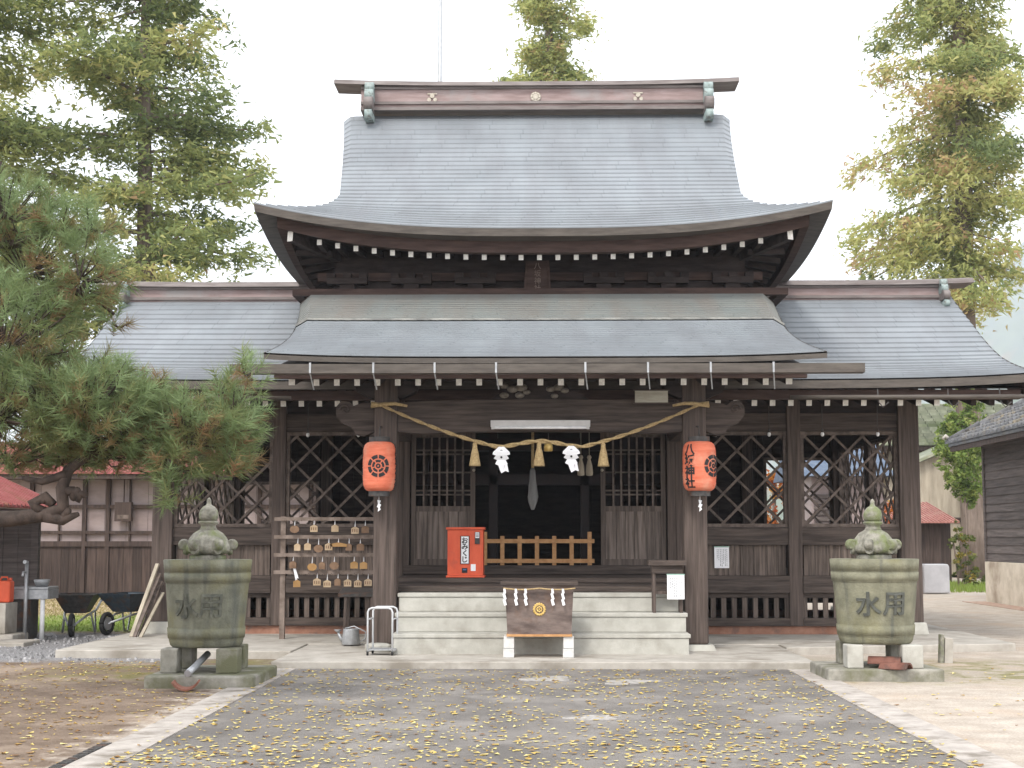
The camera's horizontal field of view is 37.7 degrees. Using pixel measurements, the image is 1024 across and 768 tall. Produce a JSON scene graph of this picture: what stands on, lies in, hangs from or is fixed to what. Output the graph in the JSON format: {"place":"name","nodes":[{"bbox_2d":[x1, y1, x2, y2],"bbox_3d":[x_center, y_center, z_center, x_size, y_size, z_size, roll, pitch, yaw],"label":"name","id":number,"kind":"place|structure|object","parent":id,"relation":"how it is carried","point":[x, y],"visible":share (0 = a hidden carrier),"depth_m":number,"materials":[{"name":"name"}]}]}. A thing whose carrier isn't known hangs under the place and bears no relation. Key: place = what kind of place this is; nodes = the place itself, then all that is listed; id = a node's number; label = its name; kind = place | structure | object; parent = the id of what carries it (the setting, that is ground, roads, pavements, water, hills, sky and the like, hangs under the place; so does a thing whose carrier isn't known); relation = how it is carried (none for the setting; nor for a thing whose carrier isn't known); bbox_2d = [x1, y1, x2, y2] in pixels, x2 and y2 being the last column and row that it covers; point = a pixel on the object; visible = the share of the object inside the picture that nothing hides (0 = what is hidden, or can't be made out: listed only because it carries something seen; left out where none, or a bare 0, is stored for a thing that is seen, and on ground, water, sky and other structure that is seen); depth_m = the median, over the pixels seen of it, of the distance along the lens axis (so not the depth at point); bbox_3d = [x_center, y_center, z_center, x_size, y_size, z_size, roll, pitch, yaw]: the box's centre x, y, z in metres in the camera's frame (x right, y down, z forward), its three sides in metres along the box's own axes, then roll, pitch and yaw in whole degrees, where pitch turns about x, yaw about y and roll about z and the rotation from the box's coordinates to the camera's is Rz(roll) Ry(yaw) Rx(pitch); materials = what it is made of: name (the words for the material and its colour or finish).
{"place":"outdoors","nodes":[
{"label":"outdoors","id":0,"kind":"place"},
{"bbox_2d":[0,634,154,661],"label":"gravel","id":1,"kind":"structure","parent":0,"point":[42,658],"depth_m":19.73,"materials":[{"name":"gravel"}]},
{"bbox_2d":[38,598,140,631],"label":"lawn grass","id":2,"kind":"structure","parent":0,"point":[67,615],"depth_m":28.11,"materials":[{"name":"plant"}]},
{"bbox_2d":[0,575,1023,767],"bbox_3d":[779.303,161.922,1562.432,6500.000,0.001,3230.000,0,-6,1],"label":"ground","id":3,"kind":"structure","parent":0,"point":[976,686],"depth_m":14.55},
{"bbox_2d":[0,632,39,646],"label":"concrete step","id":4,"kind":"object","parent":3,"relation":"on","point":[13,639],"visible":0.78,"depth_m":21.27,"materials":[{"name":"concrete"}]},
{"bbox_2d":[0,602,17,633],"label":"block wall","id":5,"kind":"structure","parent":4,"relation":"on","point":[8,617],"depth_m":21.79,"materials":[{"name":"concrete"}]},
{"bbox_2d":[0,576,13,602],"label":"red can","id":6,"kind":"object","parent":5,"relation":"on","point":[7,591],"visible":1,"depth_m":21.86,"materials":[{"name":"paint"}]},
{"bbox_2d":[0,476,56,634],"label":"wash shelter","id":7,"kind":"object","parent":3,"relation":"on","point":[20,544],"visible":0.59,"depth_m":23.48,"materials":[{"name":"wood"}]},
{"bbox_2d":[13,560,58,639],"bbox_3d":[-7.134,3.201,22.257,0.580,1.178,0.737,0,-6,1],"label":"wash stand","id":8,"kind":"object","parent":3,"relation":"on","point":[26,597],"visible":0.78,"depth_m":22.14,"materials":[{"name":"concrete"}]},
{"bbox_2d":[34,579,49,586],"bbox_3d":[-7.003,2.963,22.348,0.240,0.105,0.240,0,-6,1],"label":"wash bowl","id":9,"kind":"object","parent":8,"relation":"on","point":[41,582],"visible":1,"depth_m":22.27,"materials":[{"name":"metal"}]},
{"bbox_2d":[0,0,132,429],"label":"conifer","id":10,"kind":"object","parent":3,"relation":"on","point":[13,136],"visible":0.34,"depth_m":46.55,"materials":[{"name":"plant"}]},
{"bbox_2d":[56,593,102,636],"bbox_3d":[-6.820,3.610,23.547,0.659,0.633,1.731,1,-6,-9],"label":"wheelbarrow","id":11,"kind":"object","parent":3,"relation":"on","point":[71,603],"visible":0.95,"depth_m":23.17,"materials":[{"name":"metal"}]},
{"bbox_2d":[48,742,111,767],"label":"drain grate","id":12,"kind":"object","parent":3,"relation":"on","point":[67,761],"visible":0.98,"depth_m":10.26,"materials":[{"name":"metal"}]},
{"bbox_2d":[98,592,149,634],"bbox_3d":[-6.063,3.649,23.929,0.659,0.632,1.730,-2,-6,19],"label":"wheelbarrow","id":13,"kind":"object","parent":3,"relation":"on","point":[121,602],"visible":0.82,"depth_m":23.54,"materials":[{"name":"blue metal"}]},
{"bbox_2d":[0,152,279,526],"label":"pine tree","id":14,"kind":"object","parent":3,"relation":"on","point":[79,408],"visible":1,"depth_m":12.94,"materials":[{"name":"green plant"}]},
{"bbox_2d":[5,0,282,420],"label":"conifer","id":15,"kind":"object","parent":3,"relation":"on","point":[144,57],"visible":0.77,"depth_m":46.52,"materials":[{"name":"plant"}]},
{"bbox_2d":[0,441,315,597],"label":"long shed","id":16,"kind":"structure","parent":3,"relation":"on","point":[94,547],"depth_m":37.98,"materials":[{"name":"brown wood"}]},
{"bbox_2d":[114,479,132,520],"bbox_3d":[-9.806,2.927,37.905,0.420,1.080,0.165,0,-6,1],"label":"lamp box","id":17,"kind":"object","parent":16,"relation":"hanging from","point":[123,511],"visible":0.87,"depth_m":37.80,"materials":[{"name":"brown wood"}]},
{"bbox_2d":[171,679,199,690],"bbox_3d":[-3.221,2.976,14.816,0.267,0.090,0.260,1,-6,-7],"label":"roof tile","id":18,"kind":"object","parent":3,"relation":"on","point":[175,684],"visible":1,"depth_m":14.71,"materials":[{"name":"ceramic"}]},
{"bbox_2d":[144,665,276,688],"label":"stone slab","id":19,"kind":"structure","parent":3,"relation":"on","point":[249,676],"depth_m":15.02,"materials":[{"name":"stone"}]},
{"bbox_2d":[160,647,181,672],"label":"stone block","id":20,"kind":"structure","parent":19,"relation":"on","point":[170,659],"depth_m":15.33,"materials":[{"name":"stone"}]},
{"bbox_2d":[163,498,251,647],"bbox_3d":[-3.203,1.973,15.793,0.918,1.550,0.918,0,-6,1],"label":"stone tub","id":21,"kind":"object","parent":20,"relation":"on","point":[207,584],"visible":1,"depth_m":15.44,"materials":[{"name":"stone"}]},
{"bbox_2d":[182,648,196,668],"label":"stone block","id":22,"kind":"structure","parent":19,"relation":"on","point":[189,657],"depth_m":15.87,"materials":[{"name":"stone"}]},
{"bbox_2d":[184,651,210,676],"bbox_3d":[-3.204,2.849,15.287,0.072,0.213,0.648,-1,-6,6],"label":"drain pipe","id":23,"kind":"object","parent":19,"relation":"on","point":[198,662],"visible":1,"depth_m":15.24,"materials":[{"name":"metal"}]},
{"bbox_2d":[216,647,241,672],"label":"stone block","id":24,"kind":"structure","parent":19,"relation":"on","point":[228,659],"depth_m":15.30,"materials":[{"name":"stone"}]},
{"bbox_2d":[237,644,247,668],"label":"stone block","id":25,"kind":"structure","parent":19,"relation":"on","point":[244,647],"depth_m":15.88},
{"bbox_2d":[438,0,441,80],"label":"metal pole","id":26,"kind":"object","parent":3,"relation":"on","point":[439,40],"visible":0.24,"depth_m":41.18,"materials":[{"name":"metal"}]},
{"bbox_2d":[0,660,1023,767],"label":"fallen leaves","id":27,"kind":"object","parent":3,"relation":"on","point":[664,749],"visible":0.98,"depth_m":11.53,"materials":[{"name":"plant"}]},
{"bbox_2d":[488,0,608,80],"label":"conifer","id":28,"kind":"object","parent":3,"relation":"on","point":[544,57],"visible":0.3,"depth_m":61.26,"materials":[{"name":"plant"}]},
{"bbox_2d":[810,661,944,681],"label":"stone slab","id":29,"kind":"structure","parent":3,"relation":"on","point":[830,670],"depth_m":15.75,"materials":[{"name":"stone"}]},
{"bbox_2d":[835,640,847,663],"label":"stone block","id":30,"kind":"structure","parent":29,"relation":"on","point":[839,650],"depth_m":16.40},
{"bbox_2d":[843,644,863,667],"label":"stone block","id":31,"kind":"structure","parent":29,"relation":"on","point":[852,655],"depth_m":15.85,"materials":[{"name":"stone"}]},
{"bbox_2d":[885,645,897,656],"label":"stone block","id":32,"kind":"structure","parent":29,"relation":"on","point":[890,650],"depth_m":16.38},
{"bbox_2d":[878,662,912,670],"bbox_3d":[4.038,2.965,15.787,0.300,0.074,0.214,-4,-7,34],"label":"roof tile","id":33,"kind":"object","parent":29,"relation":"on","point":[894,666],"visible":1,"depth_m":15.73,"materials":[{"name":"ceramic"}]},
{"bbox_2d":[867,656,900,663],"bbox_3d":[3.961,2.932,15.933,0.340,0.079,0.232,-2,-6,19],"label":"roof tile","id":34,"kind":"object","parent":33,"relation":"on","point":[875,659],"visible":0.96,"depth_m":15.87,"materials":[{"name":"ceramic"}]},
{"bbox_2d":[897,644,923,668],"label":"stone block","id":35,"kind":"structure","parent":29,"relation":"on","point":[912,654],"depth_m":15.82,"materials":[{"name":"stone"}]},
{"bbox_2d":[829,499,918,644],"bbox_3d":[3.937,2.026,16.304,0.950,1.550,0.950,0,-6,1],"label":"stone tub","id":36,"kind":"object","parent":35,"relation":"on","point":[875,585],"visible":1,"depth_m":15.94,"materials":[{"name":"stone"}]},
{"bbox_2d":[884,502,958,581],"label":"rusty shed","id":37,"kind":"structure","parent":3,"relation":"on","point":[935,530],"depth_m":49.48,"materials":[{"name":"wood"}]},
{"bbox_2d":[883,446,960,574],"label":"gable annex","id":38,"kind":"object","parent":3,"relation":"on","point":[933,492],"visible":0.03,"depth_m":57.59,"materials":[{"name":"tile"}]},
{"bbox_2d":[832,0,1023,578],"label":"conifer","id":39,"kind":"object","parent":3,"relation":"on","point":[971,56],"visible":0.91,"depth_m":56.71,"materials":[{"name":"plant"}]},
{"bbox_2d":[922,564,949,592],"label":"utility box","id":40,"kind":"object","parent":3,"relation":"on","point":[936,578],"visible":0.76,"depth_m":40.37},
{"bbox_2d":[938,634,952,662],"bbox_3d":[5.246,3.224,18.172,0.170,0.382,0.160,0,-6,1],"label":"stone stake","id":41,"kind":"object","parent":3,"relation":"on","point":[945,649],"visible":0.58,"depth_m":18.10,"materials":[{"name":"stone"}]},
{"bbox_2d":[931,400,986,580],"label":"leafy tree","id":42,"kind":"object","parent":3,"relation":"on","point":[964,467],"visible":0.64,"depth_m":50.17,"materials":[{"name":"green plant"}]},
{"bbox_2d":[947,519,984,585],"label":"shrub","id":43,"kind":"object","parent":3,"relation":"on","point":[974,571],"visible":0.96,"depth_m":45.41,"materials":[{"name":"green plant"}]},
{"bbox_2d":[942,399,1023,606],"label":"storehouse","id":44,"kind":"structure","parent":3,"relation":"on","point":[997,437],"depth_m":34.20,"materials":[{"name":"wood"}]},
{"bbox_2d":[962,601,1023,610],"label":"drain strip","id":45,"kind":"object","parent":3,"relation":"on","point":[1013,607],"visible":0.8,"depth_m":33.24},
{"bbox_2d":[0,0,1023,441],"label":"sky","id":46,"kind":"structure","parent":0,"point":[797,108],"materials":[{"name":"white"}]},
{"bbox_2d":[55,616,1015,658],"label":"hall paving","id":47,"kind":"structure","parent":0,"point":[267,646],"depth_m":20.01,"materials":[{"name":"concrete"}]},
{"bbox_2d":[129,563,159,636],"bbox_3d":[-5.314,3.122,21.697,0.057,1.035,0.657,-2,-6,19],"label":"wooden pole","id":48,"kind":"object","parent":47,"relation":"on","point":[147,592],"visible":1,"depth_m":21.69,"materials":[{"name":"wood"}]},
{"bbox_2d":[132,573,161,636],"bbox_3d":[-5.265,3.189,21.664,0.052,0.896,0.695,-2,-6,16],"label":"wooden pole","id":49,"kind":"object","parent":47,"relation":"on","point":[145,609],"visible":1,"depth_m":21.64,"materials":[{"name":"brown wood"}]},
{"bbox_2d":[138,581,163,635],"bbox_3d":[-5.233,3.257,21.732,0.062,0.778,0.551,-2,-6,19],"label":"wooden pole","id":50,"kind":"object","parent":47,"relation":"on","point":[155,597],"visible":0.93,"depth_m":21.77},
{"bbox_2d":[139,592,164,636],"bbox_3d":[-5.190,3.326,21.623,0.047,0.618,0.727,-1,-6,12],"label":"wooden pole","id":51,"kind":"object","parent":47,"relation":"on","point":[145,627],"visible":1,"depth_m":21.59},
{"bbox_2d":[273,517,372,638],"bbox_3d":[-2.548,2.704,20.954,1.560,1.700,0.141,0,-6,1],"label":"plaque rack","id":52,"kind":"object","parent":47,"relation":"on","point":[283,555],"visible":0.9,"depth_m":20.96,"materials":[{"name":"brown wood"}]},
{"bbox_2d":[307,556,316,570],"bbox_3d":[-2.782,2.499,20.895,0.132,0.203,0.036,0,-6,1],"label":"votive plaque","id":53,"kind":"object","parent":52,"relation":"attached to","point":[312,566],"visible":1,"depth_m":20.87,"materials":[{"name":"orange wood"}]},
{"bbox_2d":[330,539,346,546],"bbox_3d":[-2.420,2.208,20.918,0.240,0.120,0.036,0,-6,1],"label":"votive plaque","id":54,"kind":"object","parent":52,"relation":"attached to","point":[338,544],"visible":1,"depth_m":20.90,"materials":[{"name":"orange wood"}]},
{"bbox_2d":[350,556,357,568],"bbox_3d":[-2.196,2.482,20.886,0.104,0.172,0.036,0,-6,1],"label":"votive plaque","id":55,"kind":"object","parent":52,"relation":"attached to","point":[353,564],"visible":1,"depth_m":20.86,"materials":[{"name":"orange wood"}]},
{"bbox_2d":[338,588,372,642],"bbox_3d":[-2.044,3.103,20.079,0.520,0.728,0.421,0,-6,1],"label":"table","id":56,"kind":"object","parent":47,"relation":"on","point":[347,594],"visible":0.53,"depth_m":19.91,"materials":[{"name":"wood"}]},
{"bbox_2d":[47,77,1023,650],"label":"shrine hall","id":57,"kind":"structure","parent":47,"relation":"on","point":[471,259],"depth_m":22.16,"materials":[{"name":"wood"}]},
{"bbox_2d":[179,445,205,523],"bbox_3d":[-5.141,1.558,23.649,0.100,1.410,2.270,0,-6,1],"label":"lattice window","id":58,"kind":"structure","parent":57,"relation":"in","point":[198,486],"depth_m":24.12,"materials":[{"name":"brown wood"}]},
{"bbox_2d":[209,445,234,523],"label":"lattice window","id":59,"kind":"structure","parent":57,"relation":"in","point":[231,506],"depth_m":26.58,"materials":[{"name":"brown wood"}]},
{"bbox_2d":[174,432,272,526],"bbox_3d":[-4.285,1.426,22.355,1.460,1.410,0.100,0,-6,1],"label":"lattice window","id":60,"kind":"structure","parent":57,"relation":"in","point":[177,522],"depth_m":22.31,"materials":[{"name":"brown wood"}]},
{"bbox_2d":[241,482,318,523],"bbox_3d":[-4.217,2.210,27.300,1.410,0.860,0.100,0,-6,1],"label":"lattice window","id":61,"kind":"structure","parent":57,"relation":"in","point":[300,484],"depth_m":27.29,"materials":[{"name":"brown wood"}]},
{"bbox_2d":[286,432,373,526],"bbox_3d":[-2.580,1.422,22.323,1.550,1.410,0.100,0,-6,1],"label":"lattice window","id":62,"kind":"structure","parent":57,"relation":"in","point":[296,435],"depth_m":22.31,"materials":[{"name":"brown wood"}]},
{"bbox_2d":[362,426,396,510],"bbox_3d":[-1.682,1.070,19.025,0.429,1.097,0.437,4,-7,-33],"label":"paper lantern","id":63,"kind":"object","parent":57,"relation":"hanging from","point":[379,466],"visible":1,"depth_m":18.86,"materials":[{"name":"paper"}]},
{"bbox_2d":[411,433,474,564],"bbox_3d":[-1.020,1.699,22.237,0.952,1.958,0.087,0,-6,1],"label":"sliding door","id":64,"kind":"structure","parent":57,"relation":"in","point":[429,541],"depth_m":22.22,"materials":[{"name":"brown wood"}]},
{"bbox_2d":[446,527,485,577],"bbox_3d":[-0.624,2.285,20.381,0.520,0.673,0.476,0,-6,1],"label":"fortune box","id":65,"kind":"object","parent":57,"relation":"on","point":[465,552],"visible":1,"depth_m":20.17,"materials":[{"name":"paint"}]},
{"bbox_2d":[527,432,537,509],"bbox_3d":[0.290,1.169,20.888,0.151,1.160,0.148,0,-6,1],"label":"bell rope","id":66,"kind":"object","parent":57,"relation":"hanging from","point":[532,496],"visible":0.98,"depth_m":20.83,"materials":[{"name":"grey fabric"}]},
{"bbox_2d":[484,532,594,564],"bbox_3d":[0.378,2.423,22.095,1.670,0.488,0.080,0,-6,1],"label":"wooden barrier","id":67,"kind":"object","parent":57,"relation":"on","point":[589,540],"visible":0.88,"depth_m":22.06,"materials":[{"name":"wood"}]},
{"bbox_2d":[371,401,709,466],"bbox_3d":[0.356,0.636,19.184,4.347,0.837,0.153,0,-6,1],"label":"straw rope","id":68,"kind":"object","parent":57,"relation":"hanging from","point":[539,459],"visible":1,"depth_m":19.16,"materials":[{"name":"fabric"}]},
{"bbox_2d":[493,447,509,472],"bbox_3d":[-0.135,0.968,19.107,0.224,0.340,0.042,0,-6,1],"label":"paper streamer","id":69,"kind":"object","parent":68,"relation":"hanging from","point":[501,456],"visible":1,"depth_m":19.10,"materials":[{"name":"white paper"}]},
{"bbox_2d":[563,446,579,471],"bbox_3d":[0.755,0.957,19.091,0.224,0.340,0.042,0,-6,1],"label":"paper streamer","id":70,"kind":"object","parent":68,"relation":"hanging from","point":[571,453],"visible":1,"depth_m":19.09,"materials":[{"name":"white paper"}]},
{"bbox_2d":[491,420,589,428],"bbox_3d":[0.364,0.526,19.250,1.275,0.115,0.124,0,-6,1],"label":"tube light","id":71,"kind":"object","parent":57,"relation":"attached to","point":[540,424],"visible":1,"depth_m":19.20,"materials":[{"name":"white plastic"}]},
{"bbox_2d":[544,433,552,451],"bbox_3d":[0.470,0.755,19.419,0.120,0.235,0.120,0,-6,1],"label":"hanging bell","id":72,"kind":"object","parent":57,"relation":"hanging from","point":[548,447],"visible":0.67,"depth_m":19.37,"materials":[{"name":"metal"}]},
{"bbox_2d":[577,455,584,475],"bbox_3d":[1.007,1.017,21.896,0.110,0.650,0.107,0,-6,1],"label":"cloth pouch","id":73,"kind":"object","parent":57,"relation":"hanging from","point":[581,471],"visible":0.95,"depth_m":21.84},
{"bbox_2d":[586,449,592,475],"bbox_3d":[1.127,1.016,21.893,0.110,0.650,0.107,0,-6,1],"label":"tassel","id":74,"kind":"object","parent":57,"relation":"hanging from","point":[589,469],"visible":0.93,"depth_m":21.84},
{"bbox_2d":[600,433,665,564],"bbox_3d":[1.792,1.694,22.185,0.962,1.958,0.087,0,-6,1],"label":"sliding door","id":75,"kind":"structure","parent":57,"relation":"in","point":[648,523],"depth_m":22.16,"materials":[{"name":"brown wood"}]},
{"bbox_2d":[633,389,669,403],"bbox_3d":[1.786,0.163,19.210,0.460,0.184,0.043,0,-6,1],"label":"wooden sign","id":76,"kind":"object","parent":57,"relation":"attached to","point":[651,396],"visible":1,"depth_m":19.19,"materials":[{"name":"wood"}]},
{"bbox_2d":[682,426,716,510],"bbox_3d":[2.368,1.064,18.967,0.436,1.097,0.465,0,-6,1],"label":"paper lantern","id":77,"kind":"object","parent":57,"relation":"hanging from","point":[699,465],"visible":1,"depth_m":18.79,"materials":[{"name":"paper"}]},
{"bbox_2d":[714,546,728,567],"bbox_3d":[3.086,2.548,22.068,0.223,0.319,0.007,0,-6,1],"label":"paper notice","id":78,"kind":"object","parent":57,"relation":"hanging from","point":[721,556],"visible":1,"depth_m":22.07,"materials":[{"name":"grey"}]},
{"bbox_2d":[706,431,787,526],"bbox_3d":[3.339,1.411,22.214,1.450,1.410,0.100,0,-6,1],"label":"lattice window","id":79,"kind":"structure","parent":57,"relation":"in","point":[781,434],"depth_m":22.19,"materials":[{"name":"brown wood"}]},
{"bbox_2d":[763,458,782,523],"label":"lattice window","id":80,"kind":"structure","parent":57,"relation":"in","point":[765,460],"depth_m":27.14,"materials":[{"name":"brown wood"}]},
{"bbox_2d":[804,457,832,523],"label":"lattice window","id":81,"kind":"structure","parent":57,"relation":"in","point":[821,459],"depth_m":27.13,"materials":[{"name":"brown wood"}]},
{"bbox_2d":[800,431,898,526],"bbox_3d":[4.978,1.408,22.184,1.430,1.410,0.100,0,-6,1],"label":"lattice window","id":82,"kind":"structure","parent":57,"relation":"in","point":[892,434],"depth_m":22.17,"materials":[{"name":"brown wood"}]},
{"bbox_2d":[838,443,864,523],"bbox_3d":[5.912,1.786,25.863,0.100,1.410,2.270,0,-6,1],"label":"lattice window","id":83,"kind":"structure","parent":57,"relation":"in","point":[842,493],"depth_m":26.25,"materials":[{"name":"brown wood"}]},
{"bbox_2d":[867,436,893,523],"bbox_3d":[5.867,1.538,23.446,0.100,1.410,2.270,0,-6,1],"label":"lattice window","id":84,"kind":"structure","parent":57,"relation":"in","point":[872,464],"depth_m":23.89,"materials":[{"name":"brown wood"}]},
{"bbox_2d":[271,645,810,669],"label":"entrance paving","id":85,"kind":"structure","parent":0,"point":[720,657],"depth_m":17.42,"materials":[{"name":"stone"}]},
{"bbox_2d":[335,626,365,644],"bbox_3d":[-2.141,3.319,19.834,0.238,0.249,0.392,13,-14,-65],"label":"watering can","id":86,"kind":"object","parent":85,"relation":"on","point":[351,636],"visible":1,"depth_m":19.75,"materials":[{"name":"metal"}]},
{"bbox_2d":[366,606,397,655],"bbox_3d":[-1.581,3.011,18.326,0.354,0.581,0.359,0,-6,1],"label":"wire cart","id":87,"kind":"object","parent":85,"relation":"on","point":[373,649],"visible":1,"depth_m":18.19,"materials":[{"name":"metal"}]},
{"bbox_2d":[365,643,390,651],"bbox_3d":[-1.644,3.301,18.792,0.348,0.100,0.251,-5,-8,40],"label":"stone","id":88,"kind":"object","parent":87,"relation":"on","point":[381,645],"visible":0.56,"depth_m":18.68,"materials":[{"name":"stone"}]},
{"bbox_2d":[503,635,514,657],"bbox_3d":[-0.037,3.143,17.977,0.130,0.247,0.300,0,-6,1],"label":"concrete block","id":89,"kind":"object","parent":85,"relation":"on","point":[509,648],"depth_m":17.83,"materials":[{"name":"concrete"}]},
{"bbox_2d":[393,592,690,653],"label":"stone steps","id":90,"kind":"structure","parent":85,"relation":"on","point":[476,623],"depth_m":18.72,"materials":[{"name":"stone"}]},
{"bbox_2d":[647,560,685,612],"bbox_3d":[1.949,2.546,18.876,0.470,0.650,0.300,0,-6,1],"label":"wooden stand","id":91,"kind":"object","parent":90,"relation":"on","point":[666,566],"visible":0.92,"depth_m":18.79,"materials":[{"name":"wood"}]},
{"bbox_2d":[667,574,684,598],"bbox_3d":[2.043,2.527,18.712,0.223,0.314,0.007,0,-6,1],"label":"paper notice","id":92,"kind":"object","parent":91,"relation":"hanging from","point":[675,586],"visible":1,"depth_m":18.71,"materials":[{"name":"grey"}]},
{"bbox_2d":[563,635,573,657],"bbox_3d":[0.673,3.142,17.964,0.130,0.247,0.300,0,-6,1],"label":"concrete block","id":93,"kind":"object","parent":85,"relation":"on","point":[568,647],"depth_m":17.82,"materials":[{"name":"concrete"}]},
{"bbox_2d":[501,580,577,636],"bbox_3d":[0.330,2.703,18.101,0.920,0.650,0.590,0,-6,1],"label":"offering box","id":94,"kind":"object","parent":93,"relation":"on","point":[539,608],"visible":1,"depth_m":17.86,"materials":[{"name":"brown wood"}]},
{"bbox_2d":[113,669,970,767],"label":"path","id":95,"kind":"structure","parent":0,"point":[546,700],"depth_m":12.08,"materials":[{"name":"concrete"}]},
{"bbox_2d":[62,668,1022,767],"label":"path edging","id":96,"kind":"object","parent":95,"relation":"on","point":[966,752],"visible":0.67,"depth_m":11.82,"materials":[{"name":"concrete"}]},
{"bbox_2d":[518,676,568,681],"bbox_3d":[0.338,3.142,15.997,0.554,0.004,0.629,0,-6,1],"label":"mortar patch","id":97,"kind":"object","parent":95,"relation":"on","point":[559,678],"visible":1,"depth_m":15.88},
{"bbox_2d":[562,715,621,719],"bbox_3d":[0.671,2.787,12.533,0.509,0.004,0.378,0,-6,1],"label":"mortar patch","id":98,"kind":"object","parent":95,"relation":"on","point":[592,717],"visible":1,"depth_m":12.52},
{"bbox_2d":[605,679,660,684],"bbox_3d":[1.195,3.107,15.650,0.712,0.004,0.445,5,-8,-41],"label":"mortar patch","id":99,"kind":"object","parent":95,"relation":"on","point":[620,682],"visible":1,"depth_m":15.66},
{"bbox_2d":[766,461,782,523],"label":"maple tree","id":100,"kind":"object","parent":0,"point":[773,505],"visible":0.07,"depth_m":46.02,"materials":[{"name":"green plant"}]},
{"bbox_2d":[773,444,892,523],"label":"back house","id":101,"kind":"structure","parent":0,"point":[821,493],"depth_m":39.77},
{"bbox_2d":[883,453,893,523],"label":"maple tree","id":102,"kind":"object","parent":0,"point":[891,510],"depth_m":46.72,"materials":[{"name":"green plant"}]},
{"bbox_2d":[767,399,1020,521],"bbox_3d":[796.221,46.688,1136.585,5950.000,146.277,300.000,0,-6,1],"label":"hills","id":103,"kind":"structure","parent":0,"point":[779,508],"depth_m":1138.49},
{"bbox_2d":[766,241,1023,485],"bbox_3d":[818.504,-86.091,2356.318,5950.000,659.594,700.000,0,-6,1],"label":"hills","id":104,"kind":"structure","parent":0,"point":[1003,342],"depth_m":2437.62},
{"bbox_2d":[879,403,1013,461],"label":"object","id":105,"kind":"structure","parent":0,"point":[930,417],"depth_m":64.46,"materials":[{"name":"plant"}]},
{"bbox_2d":[950,579,985,592],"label":"verge grass","id":106,"kind":"structure","parent":0,"point":[966,587],"depth_m":42.98,"materials":[{"name":"plant"}]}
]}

